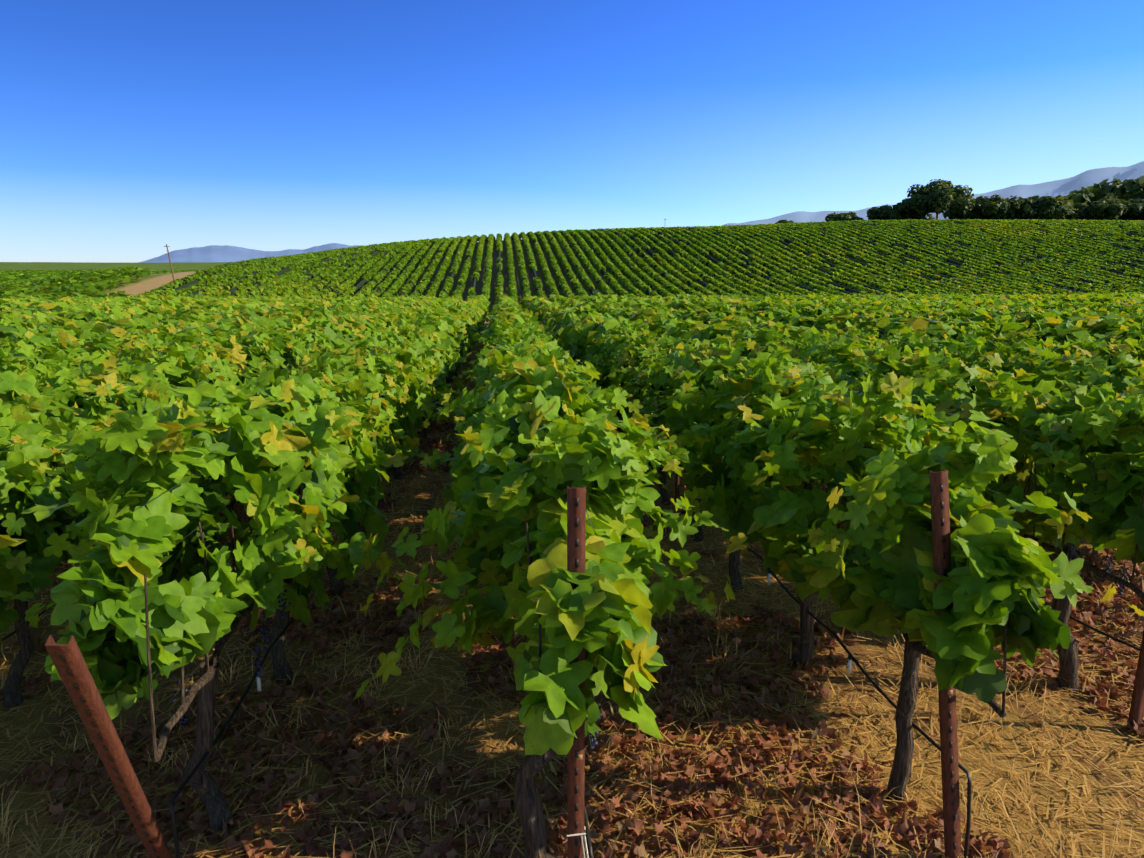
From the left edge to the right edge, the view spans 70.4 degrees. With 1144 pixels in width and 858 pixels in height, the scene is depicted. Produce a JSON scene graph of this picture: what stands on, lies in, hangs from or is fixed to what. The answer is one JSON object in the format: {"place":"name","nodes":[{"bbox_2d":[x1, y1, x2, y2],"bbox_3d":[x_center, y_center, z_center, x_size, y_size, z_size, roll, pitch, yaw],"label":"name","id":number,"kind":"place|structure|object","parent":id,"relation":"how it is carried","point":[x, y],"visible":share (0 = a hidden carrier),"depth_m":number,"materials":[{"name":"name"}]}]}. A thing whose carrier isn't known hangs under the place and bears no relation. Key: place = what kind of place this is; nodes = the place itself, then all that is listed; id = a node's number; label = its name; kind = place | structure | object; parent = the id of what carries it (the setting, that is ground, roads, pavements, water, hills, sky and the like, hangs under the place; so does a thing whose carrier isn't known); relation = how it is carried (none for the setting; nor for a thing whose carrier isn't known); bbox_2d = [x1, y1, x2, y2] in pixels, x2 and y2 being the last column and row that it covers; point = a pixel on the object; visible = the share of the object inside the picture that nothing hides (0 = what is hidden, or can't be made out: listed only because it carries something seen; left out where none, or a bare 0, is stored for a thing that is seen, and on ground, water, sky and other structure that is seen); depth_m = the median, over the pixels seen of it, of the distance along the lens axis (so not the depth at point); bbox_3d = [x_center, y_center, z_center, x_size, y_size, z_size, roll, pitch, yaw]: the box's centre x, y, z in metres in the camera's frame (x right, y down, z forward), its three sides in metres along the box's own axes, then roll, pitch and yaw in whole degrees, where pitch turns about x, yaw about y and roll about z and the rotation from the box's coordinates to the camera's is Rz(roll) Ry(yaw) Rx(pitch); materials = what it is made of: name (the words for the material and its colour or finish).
{"place":"outdoors","nodes":[
{"label":"outdoors","id":0,"kind":"place"},
{"bbox_2d":[138,243,373,262],"bbox_3d":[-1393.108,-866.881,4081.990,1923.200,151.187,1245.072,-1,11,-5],"label":"mountains","id":1,"kind":"structure","parent":0,"point":[217,253],"depth_m":3897.73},
{"bbox_2d":[0,236,1143,857],"bbox_3d":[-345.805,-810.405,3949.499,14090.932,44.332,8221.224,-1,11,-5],"label":"ground","id":2,"kind":"structure","parent":0,"point":[434,686],"depth_m":4.97,"materials":[{"name":"brown soil"}]},
{"bbox_2d":[0,266,201,298],"bbox_3d":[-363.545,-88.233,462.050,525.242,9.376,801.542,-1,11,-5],"label":"field vine leaves","id":3,"kind":"object","parent":2,"relation":"on","point":[27,283],"visible":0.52,"depth_m":144.38,"materials":[{"name":"green plant"}]},
{"bbox_2d":[164,244,174,280],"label":"wooden pole","id":4,"kind":"object","parent":2,"relation":"on","point":[166,246],"visible":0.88,"depth_m":150.83,"materials":[{"name":"brown wood"}]},
{"bbox_2d":[2,411,1139,857],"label":"drip hoses","id":5,"kind":"object","parent":2,"relation":"on","point":[588,839],"visible":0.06,"depth_m":4.10,"materials":[{"name":"black plastic"}]},
{"bbox_2d":[0,393,1143,857],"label":"fallen leaves","id":6,"kind":"object","parent":2,"relation":"on","point":[872,797],"visible":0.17,"depth_m":4.63,"materials":[{"name":"brown plant"}]},
{"bbox_2d":[0,313,1143,544],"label":"vine leaves","id":7,"kind":"object","parent":2,"relation":"on","point":[1006,371],"visible":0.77,"depth_m":8.01,"materials":[{"name":"green plant"}]},
{"bbox_2d":[0,299,1143,387],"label":"vine leaves","id":8,"kind":"object","parent":2,"relation":"on","point":[574,331],"visible":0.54,"depth_m":17.59,"materials":[{"name":"green plant"}]},
{"bbox_2d":[0,292,1143,331],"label":"vine leaves","id":9,"kind":"object","parent":2,"relation":"on","point":[534,304],"visible":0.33,"depth_m":39.90,"materials":[{"name":"green plant"}]},
{"bbox_2d":[0,570,1143,857],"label":"dry grass tufts","id":10,"kind":"object","parent":2,"relation":"on","point":[712,618],"visible":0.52,"depth_m":4.41,"materials":[{"name":"plant"}]},
{"bbox_2d":[3,366,1143,857],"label":"grapevine trunks","id":11,"kind":"object","parent":2,"relation":"on","point":[203,784],"visible":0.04,"depth_m":4.11,"materials":[{"name":"brown plant"}]},
{"bbox_2d":[13,308,1143,857],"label":"steel posts","id":12,"kind":"object","parent":2,"relation":"on","point":[81,676],"visible":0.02,"depth_m":3.04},
{"bbox_2d":[59,466,1025,857],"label":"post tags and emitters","id":13,"kind":"object","parent":12,"relation":"on","point":[105,748],"visible":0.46,"depth_m":3.08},
{"bbox_2d":[46,331,1142,749],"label":"trellis wires","id":14,"kind":"object","parent":12,"relation":"attached to","point":[592,527],"depth_m":3.87,"materials":[{"name":"grey metal"}]},
{"bbox_2d":[28,220,1143,467],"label":"grapevines","id":15,"kind":"object","parent":2,"relation":"on","point":[838,284],"visible":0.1,"depth_m":171.12,"materials":[{"name":"green plant"}]},
{"bbox_2d":[134,219,1143,304],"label":"hill vine leaves","id":16,"kind":"object","parent":2,"relation":"on","point":[302,283],"visible":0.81,"depth_m":170.54,"materials":[{"name":"green plant"}]},
{"bbox_2d":[172,463,1130,748],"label":"grape bunches","id":17,"kind":"object","parent":2,"relation":"on","point":[182,721],"visible":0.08,"depth_m":4.48,"materials":[{"name":"food"}]},
{"bbox_2d":[888,204,1122,219],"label":"tree trunks","id":18,"kind":"object","parent":2,"relation":"on","point":[938,211],"visible":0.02,"depth_m":273.28,"materials":[{"name":"brown plant"}]},
{"bbox_2d":[0,350,1143,755],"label":"vine leaves","id":19,"kind":"object","parent":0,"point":[280,434],"visible":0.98,"depth_m":3.87,"materials":[{"name":"green plant"}]},
{"bbox_2d":[0,0,1143,262],"label":"sky","id":20,"kind":"structure","parent":0,"point":[130,129],"materials":[{"name":"blue"}]},
{"bbox_2d":[721,161,1143,225],"bbox_3d":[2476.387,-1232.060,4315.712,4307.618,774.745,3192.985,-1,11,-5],"label":"mountains","id":21,"kind":"structure","parent":0,"point":[1066,186],"depth_m":4545.24,"materials":[{"name":"blue stone"}]},
{"bbox_2d":[1086,196,1143,204],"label":"forest ridge ground","id":22,"kind":"structure","parent":0,"point":[1127,199],"depth_m":581.98,"materials":[{"name":"green plant"}]},
{"bbox_2d":[775,175,1143,223],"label":"tree foliage","id":23,"kind":"object","parent":22,"relation":"on","point":[922,202],"visible":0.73,"depth_m":270.96,"materials":[{"name":"green plant"}]}
]}

